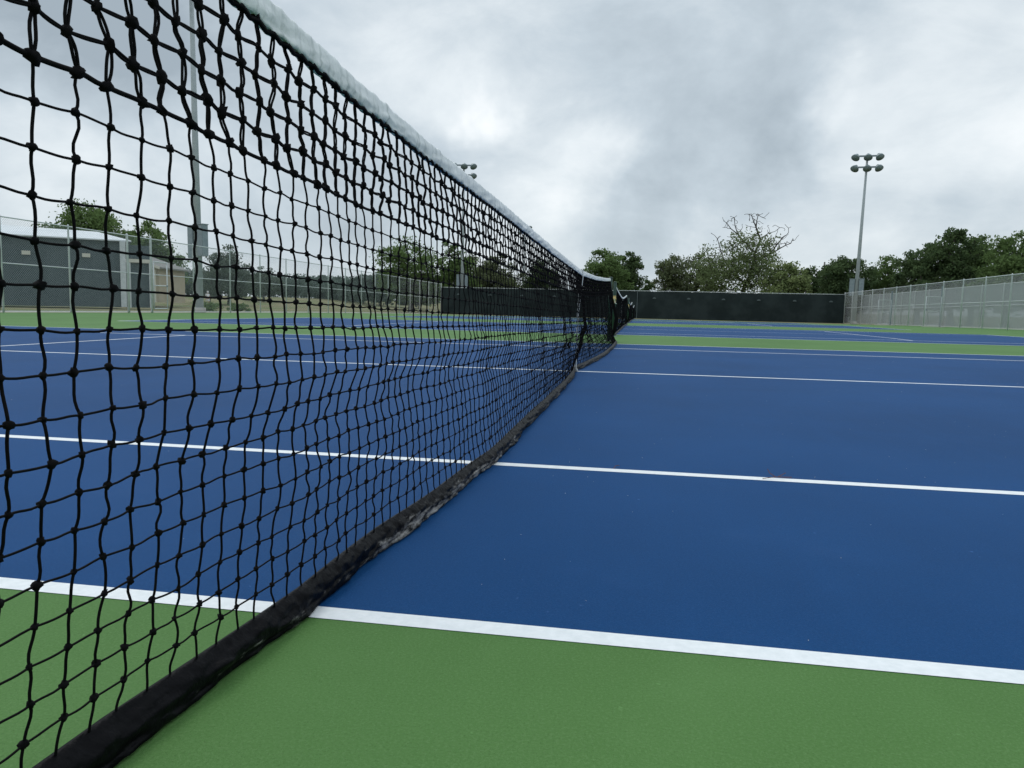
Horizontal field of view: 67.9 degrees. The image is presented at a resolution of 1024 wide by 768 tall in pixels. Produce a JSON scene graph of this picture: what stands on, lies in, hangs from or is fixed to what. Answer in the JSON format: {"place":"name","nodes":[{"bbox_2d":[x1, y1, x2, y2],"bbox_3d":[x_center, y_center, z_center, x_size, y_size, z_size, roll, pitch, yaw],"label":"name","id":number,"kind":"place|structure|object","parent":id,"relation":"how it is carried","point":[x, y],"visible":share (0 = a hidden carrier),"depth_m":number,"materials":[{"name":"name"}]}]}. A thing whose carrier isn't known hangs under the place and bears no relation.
{"place":"outdoors","nodes":[
{"label":"outdoors","id":0,"kind":"place"},
{"bbox_2d":[0,296,1011,328],"bbox_3d":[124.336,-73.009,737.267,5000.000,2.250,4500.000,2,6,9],"label":"ground","id":1,"kind":"structure","parent":0,"point":[264,308],"depth_m":83.48,"materials":[{"name":"green plant"}]},
{"bbox_2d":[1,225,152,307],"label":"sports shed","id":2,"kind":"structure","parent":1,"relation":"on","point":[45,256],"depth_m":44.67,"materials":[{"name":"grey painted wall panels"},{"name":"white metal"}]},
{"bbox_2d":[30,198,144,244],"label":"leafy tree","id":3,"kind":"object","parent":1,"relation":"on","point":[92,218],"visible":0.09,"depth_m":71.22,"materials":[{"name":"green plant"}]},
{"bbox_2d":[127,220,191,283],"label":"leafy tree","id":4,"kind":"object","parent":1,"relation":"on","point":[150,230],"visible":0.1,"depth_m":78.27,"materials":[{"name":"green plant"}]},
{"bbox_2d":[129,257,190,302],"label":"tan house","id":5,"kind":"structure","parent":1,"relation":"on","point":[176,279],"depth_m":69.61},
{"bbox_2d":[185,267,226,294],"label":"leafy tree","id":6,"kind":"object","parent":1,"relation":"on","point":[187,292],"visible":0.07,"depth_m":134.51,"materials":[{"name":"green plant"}]},
{"bbox_2d":[189,270,225,301],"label":"leafy tree","id":7,"kind":"object","parent":1,"relation":"on","point":[205,282],"visible":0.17,"depth_m":94.87,"materials":[{"name":"green plant"}]},
{"bbox_2d":[0,311,417,313],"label":"concrete strip","id":8,"kind":"object","parent":1,"relation":"on","point":[305,312],"visible":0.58,"depth_m":48.89,"materials":[{"name":"grey concrete"}]},
{"bbox_2d":[187,0,208,312],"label":"floodlight pole","id":9,"kind":"object","parent":8,"relation":"on","point":[202,238],"visible":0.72,"depth_m":36.71,"materials":[{"name":"grey metal"}]},
{"bbox_2d":[204,300,223,312],"bbox_3d":[-16.200,-4.104,40.312,1.531,0.682,1.662,2,6,9],"label":"green shrub","id":10,"kind":"object","parent":1,"relation":"on","point":[211,307],"visible":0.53,"depth_m":40.02,"materials":[{"name":"green plant"}]},
{"bbox_2d":[0,216,441,313],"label":"chain link fence","id":11,"kind":"object","parent":1,"relation":"on","point":[126,235],"visible":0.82,"depth_m":32.72,"materials":[{"name":"metal"}]},
{"bbox_2d":[152,261,167,308],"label":"chain link gate","id":12,"kind":"structure","parent":11,"relation":"attached to","point":[160,285],"depth_m":32.75,"materials":[{"name":"metal"}]},
{"bbox_2d":[203,244,251,304],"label":"leafy tree","id":13,"kind":"object","parent":1,"relation":"on","point":[226,277],"visible":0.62,"depth_m":92.17,"materials":[{"name":"green plant"}]},
{"bbox_2d":[227,302,251,310],"bbox_3d":[-15.644,-4.398,43.599,1.478,0.591,1.233,2,6,9],"label":"green shrub","id":14,"kind":"object","parent":1,"relation":"on","point":[241,308],"visible":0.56,"depth_m":43.49,"materials":[{"name":"green plant"}]},
{"bbox_2d":[240,266,275,296],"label":"leafy tree","id":15,"kind":"object","parent":1,"relation":"on","point":[256,280],"visible":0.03,"depth_m":139.59,"materials":[{"name":"green plant"}]},
{"bbox_2d":[246,266,284,301],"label":"leafy tree","id":16,"kind":"object","parent":1,"relation":"on","point":[264,290],"visible":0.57,"depth_m":110.54,"materials":[{"name":"green plant"}]},
{"bbox_2d":[257,272,314,297],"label":"leafy tree","id":17,"kind":"object","parent":1,"relation":"on","point":[291,287],"visible":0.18,"depth_m":158.84,"materials":[{"name":"green plant"}]},
{"bbox_2d":[299,275,335,299],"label":"leafy tree","id":18,"kind":"object","parent":1,"relation":"on","point":[304,294],"visible":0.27,"depth_m":152.37,"materials":[{"name":"green plant"}]},
{"bbox_2d":[317,275,359,301],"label":"leafy tree","id":19,"kind":"object","parent":1,"relation":"on","point":[335,286],"visible":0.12,"depth_m":144.38,"materials":[{"name":"green plant"}]},
{"bbox_2d":[337,276,383,302],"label":"leafy tree","id":20,"kind":"object","parent":1,"relation":"on","point":[347,289],"visible":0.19,"depth_m":133.98,"materials":[{"name":"green plant"}]},
{"bbox_2d":[348,271,398,305],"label":"leafy tree","id":21,"kind":"object","parent":1,"relation":"on","point":[369,277],"visible":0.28,"depth_m":125.67,"materials":[{"name":"green plant"}]},
{"bbox_2d":[368,235,450,311],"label":"leafy tree","id":22,"kind":"object","parent":1,"relation":"on","point":[403,264],"visible":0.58,"depth_m":90.58,"materials":[{"name":"green plant"}]},
{"bbox_2d":[395,283,440,308],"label":"leafy tree","id":23,"kind":"object","parent":1,"relation":"on","point":[416,305],"visible":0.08,"depth_m":125.59,"materials":[{"name":"green plant"}]},
{"bbox_2d":[428,242,481,300],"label":"leafy tree","id":24,"kind":"object","parent":1,"relation":"on","point":[451,264],"visible":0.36,"depth_m":92.99,"materials":[{"name":"green plant"}]},
{"bbox_2d":[455,163,476,286],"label":"floodlight pole","id":25,"kind":"object","parent":1,"relation":"on","point":[464,166],"visible":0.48,"depth_m":81.50,"materials":[{"name":"grey metal"}]},
{"bbox_2d":[454,254,485,287],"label":"leafy tree","id":26,"kind":"object","parent":1,"relation":"on","point":[478,275],"visible":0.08,"depth_m":105.32,"materials":[{"name":"green plant"}]},
{"bbox_2d":[476,254,526,288],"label":"leafy tree","id":27,"kind":"object","parent":1,"relation":"on","point":[489,266],"visible":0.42,"depth_m":102.58,"materials":[{"name":"green plant"}]},
{"bbox_2d":[0,313,1023,767],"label":"court apron","id":28,"kind":"object","parent":1,"relation":"on","point":[316,693],"visible":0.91,"depth_m":1.10,"materials":[{"name":"green paint"}]},
{"bbox_2d":[0,326,1023,683],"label":"blue court","id":29,"kind":"object","parent":28,"relation":"on","point":[896,572],"visible":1,"depth_m":2.35,"materials":[{"name":"paint"}]},
{"bbox_2d":[0,326,1023,683],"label":"court lines","id":30,"kind":"object","parent":29,"relation":"on","point":[818,658],"visible":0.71,"depth_m":1.34,"materials":[{"name":"white paint"}]},
{"bbox_2d":[138,318,1023,345],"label":"blue court","id":31,"kind":"object","parent":28,"relation":"on","point":[972,339],"visible":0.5,"depth_m":19.76,"materials":[{"name":"paint"}]},
{"bbox_2d":[132,318,1018,345],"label":"court lines","id":32,"kind":"object","parent":31,"relation":"on","point":[635,326],"visible":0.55,"depth_m":18.12,"materials":[{"name":"white paint"}]},
{"bbox_2d":[607,277,612,340],"bbox_3d":[1.680,-1.287,13.054,0.170,1.096,0.231,2,6,9],"label":"net post","id":33,"kind":"object","parent":28,"relation":"on","point":[611,278],"visible":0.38,"depth_m":13.00,"materials":[{"name":"green metal"}]},
{"bbox_2d":[0,0,618,767],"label":"tennis net","id":34,"kind":"object","parent":33,"relation":"attached to","point":[116,736],"visible":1,"depth_m":1.21,"materials":[{"name":"black fabric"}]},
{"bbox_2d":[612,282,616,335],"bbox_3d":[2.053,-1.505,15.256,0.170,1.096,0.231,2,6,9],"label":"net post","id":35,"kind":"object","parent":28,"relation":"on","point":[614,290],"visible":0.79,"depth_m":15.22,"materials":[{"name":"green metal"}]},
{"bbox_2d":[384,316,902,329],"bbox_3d":[6.121,-3.238,39.424,23.770,0.059,10.970,2,6,9],"label":"blue court","id":36,"kind":"object","parent":28,"relation":"on","point":[733,324],"visible":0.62,"depth_m":37.90,"materials":[{"name":"paint"}]},
{"bbox_2d":[483,316,817,324],"bbox_3d":[8.661,-4.610,54.450,23.770,0.094,10.970,2,6,9],"label":"blue court","id":37,"kind":"object","parent":28,"relation":"on","point":[677,320],"visible":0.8,"depth_m":53.15,"materials":[{"name":"paint"}]},
{"bbox_2d":[518,259,566,289],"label":"leafy tree","id":38,"kind":"object","parent":1,"relation":"on","point":[537,280],"visible":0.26,"depth_m":107.47,"materials":[{"name":"green plant"}]},
{"bbox_2d":[581,248,634,289],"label":"leafy tree","id":39,"kind":"object","parent":1,"relation":"on","point":[609,265],"visible":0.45,"depth_m":96.64,"materials":[{"name":"green plant"}]},
{"bbox_2d":[619,251,648,290],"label":"leafy tree","id":40,"kind":"object","parent":1,"relation":"on","point":[631,264],"visible":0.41,"depth_m":104.62,"materials":[{"name":"green plant"}]},
{"bbox_2d":[440,287,844,322],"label":"windscreen fence","id":41,"kind":"object","parent":1,"relation":"on","point":[762,307],"visible":0.7,"depth_m":74.68,"materials":[{"name":"fabric"}]},
{"bbox_2d":[639,279,654,291],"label":"leafy tree","id":42,"kind":"object","parent":1,"relation":"on","point":[648,287],"visible":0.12,"depth_m":92.27,"materials":[{"name":"green plant"}]},
{"bbox_2d":[649,253,694,291],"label":"leafy tree","id":43,"kind":"object","parent":1,"relation":"on","point":[671,274],"visible":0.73,"depth_m":94.34,"materials":[{"name":"green plant"}]},
{"bbox_2d":[679,252,726,292],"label":"leafy tree","id":44,"kind":"object","parent":1,"relation":"on","point":[696,285],"visible":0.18,"depth_m":99.09,"materials":[{"name":"green plant"}]},
{"bbox_2d":[684,213,799,293],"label":"bare topped tree","id":45,"kind":"object","parent":1,"relation":"on","point":[751,271],"visible":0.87,"depth_m":89.46,"materials":[{"name":"green plant"}]},
{"bbox_2d":[755,261,814,294],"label":"leafy tree","id":46,"kind":"object","parent":1,"relation":"on","point":[795,282],"visible":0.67,"depth_m":84.64,"materials":[{"name":"green plant"}]},
{"bbox_2d":[799,265,823,294],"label":"leafy tree","id":47,"kind":"object","parent":1,"relation":"on","point":[814,283],"visible":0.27,"depth_m":89.51,"materials":[{"name":"green plant"}]},
{"bbox_2d":[814,255,880,322],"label":"leafy tree","id":48,"kind":"object","parent":1,"relation":"on","point":[840,273],"visible":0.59,"depth_m":82.75,"materials":[{"name":"green plant"}]},
{"bbox_2d":[848,153,884,323],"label":"floodlight pole","id":49,"kind":"object","parent":1,"relation":"on","point":[856,284],"visible":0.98,"depth_m":70.57,"materials":[{"name":"grey metal"}]},
{"bbox_2d":[863,254,908,294],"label":"leafy tree","id":50,"kind":"object","parent":1,"relation":"on","point":[887,271],"visible":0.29,"depth_m":84.55,"materials":[{"name":"green plant"}]},
{"bbox_2d":[890,242,942,292],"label":"leafy tree","id":51,"kind":"object","parent":1,"relation":"on","point":[900,279],"visible":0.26,"depth_m":78.38,"materials":[{"name":"green plant"}]},
{"bbox_2d":[843,273,1023,329],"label":"chain link fence","id":52,"kind":"object","parent":1,"relation":"on","point":[942,306],"visible":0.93,"depth_m":48.02,"materials":[{"name":"metal"}]},
{"bbox_2d":[877,291,893,325],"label":"chain link gate","id":53,"kind":"structure","parent":52,"relation":"attached to","point":[890,316],"depth_m":58.96,"materials":[{"name":"metal"}]},
{"bbox_2d":[921,286,944,327],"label":"chain link gate","id":54,"kind":"structure","parent":52,"relation":"attached to","point":[939,317],"depth_m":49.16,"materials":[{"name":"metal"}]},
{"bbox_2d":[848,282,1023,328],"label":"chain link fence","id":55,"kind":"object","parent":1,"relation":"on","point":[991,292],"visible":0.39,"depth_m":57.35,"materials":[{"name":"metal"}]},
{"bbox_2d":[910,227,988,291],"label":"leafy tree","id":56,"kind":"object","parent":1,"relation":"on","point":[954,265],"visible":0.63,"depth_m":74.71,"materials":[{"name":"green plant"}]},
{"bbox_2d":[959,235,993,271],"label":"leafy tree","id":57,"kind":"object","parent":1,"relation":"on","point":[980,263],"visible":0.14,"depth_m":77.60,"materials":[{"name":"green plant"}]},
{"bbox_2d":[965,230,1023,286],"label":"leafy tree","id":58,"kind":"object","parent":1,"relation":"on","point":[1008,260],"visible":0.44,"depth_m":68.77,"materials":[{"name":"green plant"}]},
{"bbox_2d":[0,0,1023,301],"label":"sky","id":59,"kind":"structure","parent":0,"point":[641,127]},
{"bbox_3d":[4.212,-2.720,28.014,0.170,1.096,0.231,2,6,9],"label":"net post","id":60,"kind":"object","parent":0,"visible":0},
{"bbox_2d":[611,289,630,334],"bbox_3d":[3.167,-2.106,21.630,0.176,1.056,12.935,2,6,10],"label":"tennis net","id":61,"kind":"object","parent":60,"relation":"attached to","point":[623,320],"visible":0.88,"depth_m":20.54,"materials":[{"name":"black fabric"}]},
{"bbox_3d":[7.211,-4.375,45.746,0.170,1.096,0.231,2,6,9],"label":"net post","id":62,"kind":"object","parent":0,"visible":0},
{"bbox_2d":[627,302,633,321],"bbox_3d":[6.166,-3.769,39.361,0.176,1.056,12.935,2,6,10],"label":"tennis net","id":63,"kind":"object","parent":62,"relation":"attached to","point":[631,310],"visible":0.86,"depth_m":40.76,"materials":[{"name":"black fabric"}]}
]}

